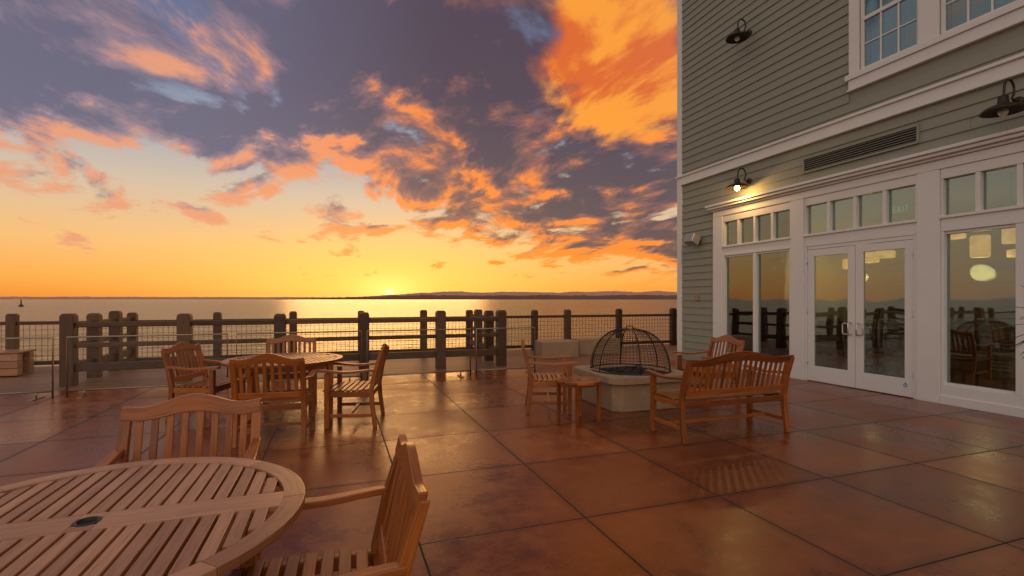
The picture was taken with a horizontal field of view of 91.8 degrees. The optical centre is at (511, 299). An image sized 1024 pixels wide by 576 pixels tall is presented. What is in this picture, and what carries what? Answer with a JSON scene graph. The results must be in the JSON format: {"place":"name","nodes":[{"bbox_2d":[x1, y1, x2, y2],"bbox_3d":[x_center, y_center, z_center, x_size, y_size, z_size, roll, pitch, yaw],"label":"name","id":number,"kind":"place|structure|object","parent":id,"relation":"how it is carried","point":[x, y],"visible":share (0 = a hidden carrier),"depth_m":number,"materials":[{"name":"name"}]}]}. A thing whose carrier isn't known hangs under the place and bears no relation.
{"place":"outdoors","nodes":[
{"label":"outdoors","id":0,"kind":"place"},
{"bbox_2d":[0,299,676,366],"bbox_3d":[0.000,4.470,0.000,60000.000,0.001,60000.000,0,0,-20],"label":"sea","id":1,"kind":"structure","parent":0,"point":[55,309],"depth_m":144.57,"materials":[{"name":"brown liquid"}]},
{"bbox_2d":[0,291,676,299],"bbox_3d":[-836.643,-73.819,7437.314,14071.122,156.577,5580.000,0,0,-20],"label":"hills","id":2,"kind":"structure","parent":0,"point":[599,293],"depth_m":8884.54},
{"bbox_2d":[0,0,676,296],"label":"sky","id":3,"kind":"structure","parent":0,"point":[149,148],"materials":[{"name":"orange"}]},
{"bbox_2d":[0,344,684,392],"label":"boardwalk","id":4,"kind":"structure","parent":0,"point":[39,379],"depth_m":10.40,"materials":[{"name":"brown wood"}]},
{"bbox_2d":[0,349,35,375],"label":"timber box bench","id":5,"kind":"object","parent":4,"relation":"on","point":[15,362],"visible":1,"depth_m":9.43,"materials":[{"name":"brown wood"}]},
{"bbox_2d":[59,309,506,386],"bbox_3d":[-4.334,1.006,10.984,7.959,1.528,2.813,0,0,-20],"label":"heavy timber railing","id":6,"kind":"object","parent":4,"relation":"on","point":[96,363],"visible":0.88,"depth_m":9.51,"materials":[{"name":"brown wood"}]},
{"bbox_2d":[0,308,676,364],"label":"pier edge railing","id":7,"kind":"object","parent":4,"relation":"on","point":[12,323],"visible":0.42,"depth_m":12.64,"materials":[{"name":"brown wood"}]},
{"bbox_2d":[535,339,578,357],"bbox_3d":[1.118,1.262,12.569,1.000,0.424,0.550,0,0,-20],"label":"stone block bench","id":8,"kind":"object","parent":4,"relation":"on","point":[555,348],"visible":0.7,"depth_m":12.33,"materials":[{"name":"concrete"}]},
{"bbox_2d":[571,337,619,355],"bbox_3d":[2.257,1.262,13.397,1.200,0.424,0.550,0,0,-20],"label":"stone block bench","id":9,"kind":"object","parent":4,"relation":"on","point":[587,345],"visible":0.74,"depth_m":13.11,"materials":[{"name":"concrete"}]},
{"bbox_2d":[275,295,676,299],"bbox_3d":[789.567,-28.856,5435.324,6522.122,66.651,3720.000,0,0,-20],"label":"shore hills","id":10,"kind":"structure","parent":0,"point":[541,297],"depth_m":5971.49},
{"bbox_2d":[0,360,1023,575],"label":"patio floor","id":11,"kind":"structure","parent":0,"point":[838,480],"depth_m":4.18,"materials":[{"name":"brown tile"}]},
{"bbox_2d":[0,337,53,400],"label":"glass wind screen","id":12,"kind":"object","parent":11,"relation":"on","point":[39,397],"visible":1,"depth_m":7.30,"materials":[{"name":"metal"}]},
{"bbox_2d":[66,333,227,398],"bbox_3d":[-5.660,1.014,7.777,2.148,0.913,0.320,0,0,-20],"label":"glass wind screen","id":13,"kind":"object","parent":11,"relation":"on","point":[83,390],"visible":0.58,"depth_m":7.62,"materials":[{"name":"metal"}]},
{"bbox_2d":[0,457,304,575],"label":"round patio table","id":14,"kind":"object","parent":11,"relation":"on","point":[143,518],"visible":1,"depth_m":1.67,"materials":[{"name":"brown wood"}]},
{"bbox_2d":[94,393,261,569],"bbox_3d":[-1.693,1.003,2.504,0.750,0.934,0.711,0,0,-20],"label":"wooden armchair","id":15,"kind":"object","parent":11,"relation":"on","point":[187,404],"visible":0.39,"depth_m":2.77,"materials":[{"name":"brown wood"}]},
{"bbox_2d":[160,342,245,422],"bbox_3d":[-3.826,1.003,6.240,0.711,0.934,0.750,0,0,1],"label":"wooden armchair","id":16,"kind":"object","parent":11,"relation":"on","point":[211,384],"visible":0.81,"depth_m":6.05,"materials":[{"name":"brown wood"}]},
{"bbox_2d":[229,353,318,447],"bbox_3d":[-2.496,1.003,5.242,0.750,0.934,0.711,0,0,-13],"label":"wooden armchair","id":17,"kind":"object","parent":11,"relation":"on","point":[304,397],"visible":0.9,"depth_m":4.99,"materials":[{"name":"brown wood"}]},
{"bbox_2d":[221,353,342,420],"bbox_3d":[-2.799,1.100,6.106,1.360,0.740,1.360,0,0,-37],"label":"round patio table","id":18,"kind":"object","parent":11,"relation":"on","point":[326,361],"visible":0.49,"depth_m":6.00,"materials":[{"name":"brown wood"}]},
{"bbox_2d":[263,334,316,403],"bbox_3d":[-3.214,1.003,7.216,0.750,0.934,0.711,0,0,-22],"label":"wooden armchair","id":19,"kind":"object","parent":11,"relation":"on","point":[289,338],"visible":0.37,"depth_m":7.44,"materials":[{"name":"brown wood"}]},
{"bbox_2d":[236,330,361,388],"bbox_3d":[-3.610,1.014,8.502,1.998,0.913,0.320,0,0,-20],"label":"glass wind screen","id":20,"kind":"object","parent":11,"relation":"on","point":[306,332],"visible":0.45,"depth_m":8.57,"materials":[{"name":"metal"}]},
{"bbox_2d":[229,434,429,575],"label":"wooden armchair","id":21,"kind":"object","parent":11,"relation":"on","point":[403,509],"visible":0.96,"depth_m":1.90,"materials":[{"name":"brown wood"}]},
{"bbox_2d":[317,343,389,428],"bbox_3d":[-1.883,1.003,5.989,0.711,0.934,0.750,0,0,-7],"label":"wooden armchair","id":22,"kind":"object","parent":11,"relation":"on","point":[339,387],"visible":1,"depth_m":5.69,"materials":[{"name":"brown wood"}]},
{"bbox_2d":[366,328,470,380],"bbox_3d":[-1.692,1.014,9.182,1.928,0.913,0.320,0,0,-20],"label":"glass wind screen","id":23,"kind":"object","parent":11,"relation":"on","point":[459,375],"visible":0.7,"depth_m":9.19,"materials":[{"name":"metal"}]},
{"bbox_2d":[476,327,534,376],"bbox_3d":[-0.113,1.014,9.741,1.238,0.911,0.320,0,0,-20],"label":"glass wind screen","id":24,"kind":"object","parent":11,"relation":"on","point":[482,374],"visible":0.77,"depth_m":9.71,"materials":[{"name":"metal"}]},
{"bbox_2d":[521,339,576,413],"bbox_3d":[0.477,1.003,6.670,0.711,0.934,0.750,0,0,0],"label":"wooden armchair","id":25,"kind":"object","parent":11,"relation":"on","point":[566,393],"visible":0.95,"depth_m":6.34,"materials":[{"name":"brown wood"}]},
{"bbox_2d":[556,376,601,425],"bbox_3d":[0.806,1.220,5.993,0.550,0.500,0.550,0,0,-34],"label":"round side table","id":26,"kind":"object","parent":11,"relation":"on","point":[578,383],"visible":1,"depth_m":5.93,"materials":[{"name":"brown wood"}]},
{"bbox_2d":[573,325,689,412],"bbox_3d":[1.689,0.924,7.122,1.290,1.092,1.290,0,0,-20],"label":"fire pit","id":27,"kind":"object","parent":11,"relation":"on","point":[625,387],"visible":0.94,"depth_m":6.67,"materials":[{"name":"concrete"}]},
{"bbox_2d":[682,354,703,359],"bbox_3d":[4.373,1.411,11.706,0.040,0.118,1.090,0,0,-20],"label":"base board","id":28,"kind":"object","parent":11,"relation":"on","point":[687,357],"visible":0.4,"depth_m":11.90,"materials":[{"name":"white paint"}]},
{"bbox_2d":[672,335,744,400],"bbox_3d":[2.902,1.003,7.338,0.711,0.934,0.750,0,0,-17],"label":"wooden armchair","id":29,"kind":"object","parent":11,"relation":"on","point":[727,339],"visible":0.53,"depth_m":7.41,"materials":[{"name":"brown wood"}]},
{"bbox_2d":[644,351,794,443],"bbox_3d":[2.309,1.007,5.522,1.470,0.926,0.710,0,0,-19],"label":"wooden garden bench","id":30,"kind":"object","parent":11,"relation":"on","point":[684,392],"visible":1,"depth_m":5.30,"materials":[{"name":"brown wood"}]},
{"bbox_2d":[713,152,1023,417],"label":"storefront frame","id":31,"kind":"object","parent":11,"relation":"on","point":[923,238],"visible":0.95,"depth_m":7.43,"materials":[{"name":"white wood"}]},
{"bbox_2d":[727,206,810,355],"bbox_3d":[6.655,-0.245,5.401,0.043,2.930,11.740,0,0,-20],"label":"storefront glass","id":32,"kind":"object","parent":31,"relation":"in","point":[773,304],"visible":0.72,"depth_m":10.00,"materials":[{"name":"clear glass"}]},
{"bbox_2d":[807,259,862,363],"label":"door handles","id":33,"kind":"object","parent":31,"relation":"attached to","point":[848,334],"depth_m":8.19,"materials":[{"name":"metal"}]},
{"bbox_2d":[902,381,909,388],"bbox_3d":[5.892,1.285,7.428,0.002,0.110,0.110,0,0,-20],"label":"door sticker","id":34,"kind":"object","parent":31,"relation":"attached to","point":[907,385],"depth_m":7.41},
{"bbox_2d":[988,285,1023,358],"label":"potted yucca","id":35,"kind":"object","parent":11,"relation":"on","point":[1013,325],"visible":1,"depth_m":4.86,"materials":[{"name":"plant"}]},
{"bbox_2d":[683,233,700,245],"bbox_3d":[4.228,-1.390,11.575,0.342,0.284,0.300,0,0,-20],"label":"wall floodlight","id":36,"kind":"object","parent":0,"point":[692,239],"depth_m":11.46,"materials":[{"name":"white metal"}]},
{"bbox_2d":[805,127,915,170],"bbox_3d":[5.625,-2.420,8.140,0.003,0.220,1.850,0,0,-20],"label":"vent recess","id":37,"kind":"object","parent":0,"point":[849,150],"visible":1,"depth_m":8.00,"materials":[{"name":"black metal"}]},
{"bbox_2d":[705,126,1023,217],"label":"storefront cornice","id":38,"kind":"structure","parent":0,"point":[1004,143],"depth_m":7.56,"materials":[{"name":"white wood"}]},
{"bbox_2d":[816,350,1015,390],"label":"interior floor","id":39,"kind":"structure","parent":0,"point":[993,379],"depth_m":10.01,"materials":[{"name":"wood"}]},
{"bbox_2d":[811,0,1016,355],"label":"interior walls","id":40,"kind":"structure","parent":39,"relation":"on","point":[971,280],"depth_m":12.60,"materials":[{"name":"beige paint"}]},
{"bbox_2d":[892,204,907,212],"bbox_3d":[6.574,-1.530,8.398,0.010,0.110,0.244,0,0,-20],"label":"exit sign","id":41,"kind":"object","parent":40,"relation":"attached to","point":[899,208],"visible":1,"depth_m":8.42,"materials":[{"name":"white plastic"}]},
{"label":"lantern cords","id":42,"kind":"object","parent":40,"relation":"attached to","visible":0},
{"bbox_2d":[842,228,1015,268],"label":"pendant lanterns","id":43,"kind":"object","parent":42,"relation":"hanging from","point":[980,246],"visible":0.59,"depth_m":8.15,"materials":[{"name":"beige paper"}]},
{"bbox_2d":[816,319,1015,389],"bbox_3d":[8.889,0.990,8.452,4.315,0.940,9.115,0,0,-20],"label":"dining furniture","id":44,"kind":"object","parent":39,"relation":"on","point":[965,342],"visible":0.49,"depth_m":9.49,"materials":[{"name":"brown wood"}]},
{"bbox_2d":[812,0,1023,352],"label":"wall","id":45,"kind":"structure","parent":0,"point":[831,288],"depth_m":13.80,"materials":[{"name":"paint"}]},
{"bbox_2d":[675,0,1023,354],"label":"belt trim","id":46,"kind":"structure","parent":45,"relation":"attached to","point":[998,71],"depth_m":8.61,"materials":[{"name":"white paint"}]},
{"bbox_2d":[682,0,1023,356],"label":"lap siding","id":47,"kind":"object","parent":45,"relation":"attached to","point":[781,72],"visible":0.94,"depth_m":9.72,"materials":[{"name":"grey paint"}]},
{"bbox_2d":[725,18,751,43],"bbox_3d":[4.637,-5.498,10.129,0.540,0.487,0.440,0,0,-20],"label":"gooseneck wall lamp","id":48,"kind":"object","parent":47,"relation":"attached to","point":[737,36],"visible":1,"depth_m":10.15,"materials":[{"name":"brown metal"}]},
{"bbox_2d":[726,168,751,190],"bbox_3d":[4.637,-2.449,10.129,0.540,0.487,0.440,0,0,-20],"label":"gooseneck wall lamp","id":49,"kind":"object","parent":47,"relation":"attached to","point":[737,185],"visible":1,"depth_m":10.11,"materials":[{"name":"brown metal"}]},
{"bbox_2d":[979,78,1023,117],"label":"gooseneck wall lamp","id":50,"kind":"object","parent":47,"relation":"attached to","point":[1003,106],"visible":1,"depth_m":6.08,"materials":[{"name":"brown metal"}]},
{"bbox_2d":[802,124,919,173],"bbox_3d":[5.630,-2.420,8.141,0.050,0.280,1.910,0,0,-20],"label":"vent frame","id":51,"kind":"object","parent":45,"relation":"attached to","point":[917,135],"visible":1,"depth_m":7.97,"materials":[{"name":"grey metal"}]},
{"bbox_2d":[845,0,1023,92],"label":"window frame","id":52,"kind":"object","parent":45,"relation":"attached to","point":[932,43],"visible":1,"depth_m":7.17,"materials":[{"name":"white paint"}]},
{"bbox_2d":[865,0,895,57],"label":"window glass","id":53,"kind":"object","parent":52,"relation":"attached to","point":[872,27],"visible":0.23,"depth_m":7.93,"materials":[{"name":"clear glass"}]},
{"bbox_2d":[871,0,1015,63],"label":"curtains","id":54,"kind":"object","parent":45,"relation":"attached to","point":[909,31],"visible":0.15,"depth_m":7.66,"materials":[{"name":"fabric"}]},
{"bbox_2d":[884,272,1015,371],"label":"window blinds","id":55,"kind":"object","parent":45,"relation":"attached to","point":[989,322],"depth_m":6.89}
]}

